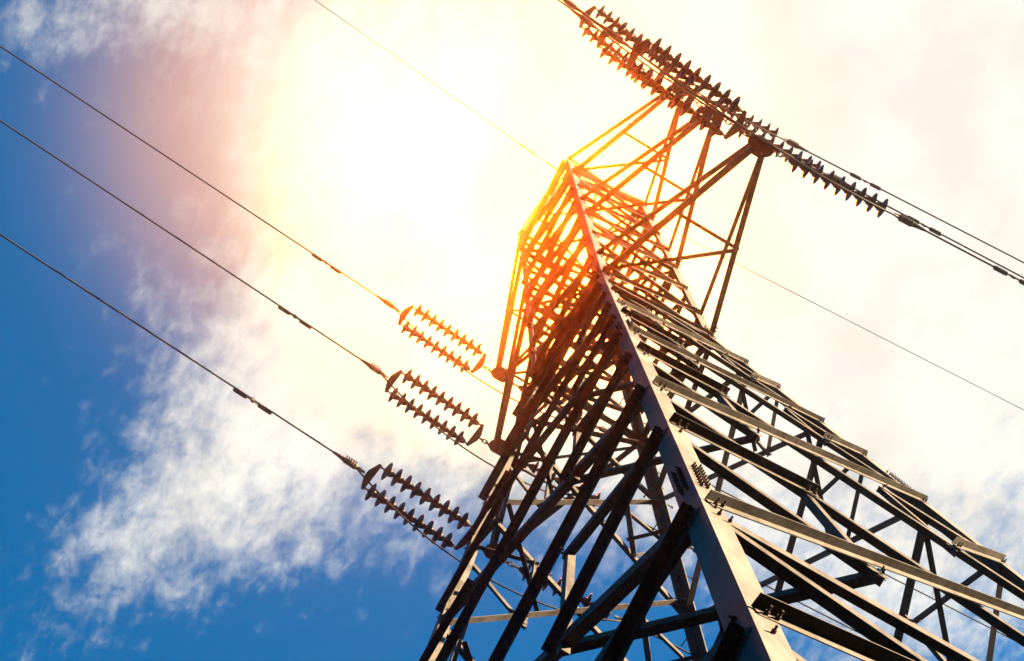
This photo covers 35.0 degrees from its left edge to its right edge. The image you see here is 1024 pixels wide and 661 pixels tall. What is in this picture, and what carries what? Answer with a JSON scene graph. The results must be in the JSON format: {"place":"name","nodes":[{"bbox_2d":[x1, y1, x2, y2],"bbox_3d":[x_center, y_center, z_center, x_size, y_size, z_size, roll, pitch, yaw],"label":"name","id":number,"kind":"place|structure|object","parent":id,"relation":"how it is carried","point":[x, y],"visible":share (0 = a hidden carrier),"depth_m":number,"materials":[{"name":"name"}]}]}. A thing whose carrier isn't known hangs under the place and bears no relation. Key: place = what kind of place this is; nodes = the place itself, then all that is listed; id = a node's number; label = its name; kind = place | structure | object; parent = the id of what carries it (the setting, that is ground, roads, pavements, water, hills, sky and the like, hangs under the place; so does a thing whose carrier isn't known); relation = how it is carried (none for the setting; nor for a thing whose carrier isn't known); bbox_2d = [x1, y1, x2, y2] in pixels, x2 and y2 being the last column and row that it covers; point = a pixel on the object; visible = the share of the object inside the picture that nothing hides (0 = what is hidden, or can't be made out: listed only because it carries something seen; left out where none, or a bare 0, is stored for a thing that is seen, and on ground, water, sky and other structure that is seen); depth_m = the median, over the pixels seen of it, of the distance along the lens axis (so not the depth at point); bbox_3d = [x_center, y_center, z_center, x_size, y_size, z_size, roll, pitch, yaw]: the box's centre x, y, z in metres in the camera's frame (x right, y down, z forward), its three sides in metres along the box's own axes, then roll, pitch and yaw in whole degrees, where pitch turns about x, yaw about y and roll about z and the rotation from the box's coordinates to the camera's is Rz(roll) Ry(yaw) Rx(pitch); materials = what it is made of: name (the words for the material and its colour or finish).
{"place":"outdoors","nodes":[
{"label":"outdoors","id":0,"kind":"place"},
{"bbox_2d":[0,0,1023,660],"label":"sky","id":1,"kind":"structure","parent":0,"point":[151,510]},
{"label":"ground","id":2,"kind":"structure","parent":0,"visible":0},
{"bbox_2d":[419,80,1023,660],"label":"transmission tower","id":3,"kind":"structure","parent":2,"relation":"on","point":[747,614],"depth_m":15.82,"materials":[{"name":"metal"}]},
{"bbox_2d":[361,463,471,549],"bbox_3d":[-1.323,2.763,24.759,2.202,0.308,0.728,35,-77,-14],"label":"double insulator string","id":4,"kind":"object","parent":3,"relation":"attached to","point":[419,522],"visible":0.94,"depth_m":24.67,"materials":[{"name":"ceramic"}]},
{"bbox_2d":[0,233,364,473],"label":"overhead conductor","id":5,"kind":"object","parent":4,"relation":"attached to","point":[349,462],"visible":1,"depth_m":23.84,"materials":[{"name":"metal"}]},
{"bbox_2d":[356,468,620,621],"bbox_3d":[-0.352,3.481,24.549,4.864,0.718,0.248,31,-76,-10],"label":"jumper cable","id":6,"kind":"object","parent":5,"relation":"hanging from","point":[410,523],"visible":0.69,"depth_m":24.27,"materials":[{"name":"metal"}]},
{"bbox_2d":[315,0,556,169],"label":"earth wire","id":7,"kind":"object","parent":3,"relation":"attached to","point":[530,151],"visible":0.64,"depth_m":36.27,"materials":[{"name":"metal"}]},
{"bbox_2d":[384,369,490,445],"bbox_3d":[-1.258,1.434,28.538,2.201,0.308,0.728,34,-77,-14],"label":"double insulator string","id":8,"kind":"object","parent":3,"relation":"attached to","point":[441,398],"visible":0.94,"depth_m":28.46,"materials":[{"name":"ceramic"}]},
{"bbox_2d":[0,120,387,377],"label":"overhead conductor","id":9,"kind":"object","parent":8,"relation":"attached to","point":[374,368],"visible":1,"depth_m":27.47,"materials":[{"name":"metal"}]},
{"bbox_2d":[380,373,599,506],"bbox_3d":[-0.306,2.137,28.324,4.815,0.718,0.239,31,-76,-10],"label":"jumper cable","id":10,"kind":"object","parent":9,"relation":"hanging from","point":[408,402],"visible":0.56,"depth_m":27.98,"materials":[{"name":"metal"}]},
{"bbox_2d":[398,304,492,372],"bbox_3d":[-1.270,0.242,32.013,2.202,0.308,0.728,34,-77,-14],"label":"double insulator string","id":11,"kind":"object","parent":3,"relation":"attached to","point":[448,331],"visible":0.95,"depth_m":31.93,"materials":[{"name":"ceramic"}]},
{"bbox_2d":[0,46,400,311],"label":"overhead conductor","id":12,"kind":"object","parent":11,"relation":"attached to","point":[386,302],"visible":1,"depth_m":30.79,"materials":[{"name":"metal"}]},
{"bbox_2d":[394,308,599,428],"bbox_3d":[-0.316,0.942,31.797,4.817,0.718,0.229,31,-76,-10],"label":"jumper cable","id":13,"kind":"object","parent":12,"relation":"hanging from","point":[460,366],"visible":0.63,"depth_m":31.46,"materials":[{"name":"metal"}]},
{"bbox_2d":[513,382,582,422],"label":"insulator string","id":14,"kind":"object","parent":3,"relation":"attached to","point":[561,407],"visible":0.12,"depth_m":32.36,"materials":[{"name":"ceramic"}]},
{"bbox_2d":[505,561,610,620],"bbox_3d":[0.696,3.979,25.189,1.886,0.308,0.308,27,-76,-6],"label":"insulator string","id":15,"kind":"object","parent":3,"relation":"attached to","point":[585,601],"visible":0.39,"depth_m":25.12,"materials":[{"name":"ceramic"}]},
{"bbox_2d":[522,461,600,506],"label":"insulator string","id":16,"kind":"object","parent":3,"relation":"attached to","point":[533,468],"visible":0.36,"depth_m":28.89,"materials":[{"name":"ceramic"}]},
{"bbox_2d":[579,5,675,82],"bbox_3d":[2.209,-5.283,30.422,2.202,0.308,0.728,34,-77,-14],"label":"double insulator string","id":17,"kind":"object","parent":3,"relation":"attached to","point":[601,13],"visible":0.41,"depth_m":30.23,"materials":[{"name":"ceramic"}]},
{"bbox_2d":[562,0,578,11],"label":"overhead conductor","id":18,"kind":"object","parent":17,"relation":"attached to","point":[568,4],"visible":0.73,"depth_m":30.05,"materials":[{"name":"metal"}]},
{"bbox_2d":[575,8,788,141],"bbox_3d":[3.205,-4.649,30.187,4.814,0.718,0.110,30,-76,-10],"label":"jumper cable","id":19,"kind":"object","parent":18,"relation":"hanging from","point":[710,99],"visible":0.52,"depth_m":30.06,"materials":[{"name":"metal"}]},
{"bbox_2d":[596,22,705,108],"bbox_3d":[2.350,-4.298,26.887,2.202,0.308,0.728,34,-77,-14],"label":"double insulator string","id":20,"kind":"object","parent":3,"relation":"attached to","point":[614,56],"visible":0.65,"depth_m":26.74,"materials":[{"name":"ceramic"}]},
{"bbox_2d":[557,0,597,28],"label":"overhead conductor","id":21,"kind":"object","parent":20,"relation":"attached to","point":[586,20],"visible":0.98,"depth_m":26.49,"materials":[{"name":"metal"}]},
{"bbox_2d":[593,25,828,174],"bbox_3d":[3.343,-3.659,26.654,4.816,0.718,0.100,30,-76,-10],"label":"jumper cable","id":22,"kind":"object","parent":21,"relation":"hanging from","point":[655,71],"visible":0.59,"depth_m":26.31,"materials":[{"name":"metal"}]},
{"bbox_2d":[626,38,753,139],"bbox_3d":[2.576,-3.340,23.002,2.202,0.308,0.728,34,-77,-14],"label":"double insulator string","id":23,"kind":"object","parent":3,"relation":"attached to","point":[696,77],"visible":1,"depth_m":22.93,"materials":[{"name":"ceramic"}]},
{"bbox_2d":[565,0,628,46],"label":"overhead conductor","id":24,"kind":"object","parent":23,"relation":"attached to","point":[615,36],"visible":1,"depth_m":22.60,"materials":[{"name":"metal"}]},
{"bbox_2d":[623,42,900,217],"bbox_3d":[3.570,-2.702,22.769,4.816,0.718,0.100,30,-76,-10],"label":"jumper cable","id":25,"kind":"object","parent":24,"relation":"hanging from","point":[745,128],"visible":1,"depth_m":22.50,"materials":[{"name":"metal"}]},
{"bbox_2d":[697,93,778,138],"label":"insulator string","id":26,"kind":"object","parent":3,"relation":"attached to","point":[759,123],"visible":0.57,"depth_m":30.79,"materials":[{"name":"ceramic"}]},
{"bbox_2d":[596,426,1013,640],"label":"overhead conductor","id":27,"kind":"object","parent":26,"relation":"attached to","point":[603,429],"visible":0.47,"depth_m":33.32,"materials":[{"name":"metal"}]},
{"bbox_2d":[781,137,1023,262],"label":"overhead conductor","id":28,"kind":"object","parent":26,"relation":"attached to","point":[791,143],"visible":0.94,"depth_m":31.07,"materials":[{"name":"metal"}]},
{"bbox_2d":[721,118,820,176],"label":"insulator string","id":29,"kind":"object","parent":3,"relation":"attached to","point":[790,151],"visible":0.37,"depth_m":27.25,"materials":[{"name":"ceramic"}]},
{"bbox_2d":[624,514,859,633],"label":"overhead conductor","id":30,"kind":"object","parent":29,"relation":"attached to","point":[692,549],"visible":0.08,"depth_m":29.52,"materials":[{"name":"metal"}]},
{"bbox_2d":[827,173,1023,278],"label":"overhead conductor","id":31,"kind":"object","parent":29,"relation":"attached to","point":[931,229],"visible":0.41,"depth_m":27.55,"materials":[{"name":"metal"}]},
{"bbox_2d":[772,150,888,217],"bbox_3d":[4.567,-2.170,23.417,1.886,0.308,0.308,27,-76,-6],"label":"insulator string","id":32,"kind":"object","parent":3,"relation":"attached to","point":[851,188],"visible":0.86,"depth_m":23.37,"materials":[{"name":"ceramic"}]},
{"bbox_2d":[614,615,690,654],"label":"overhead conductor","id":33,"kind":"object","parent":32,"relation":"attached to","point":[617,617],"visible":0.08,"depth_m":25.37,"materials":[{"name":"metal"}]},
{"bbox_2d":[890,211,1023,284],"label":"overhead conductor","id":34,"kind":"object","parent":32,"relation":"attached to","point":[906,220],"visible":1,"depth_m":23.61,"materials":[{"name":"metal"}]},
{"bbox_2d":[654,221,1023,409],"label":"earth wire","id":35,"kind":"object","parent":3,"relation":"attached to","point":[849,321],"visible":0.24,"depth_m":37.86,"materials":[{"name":"metal"}]}
]}

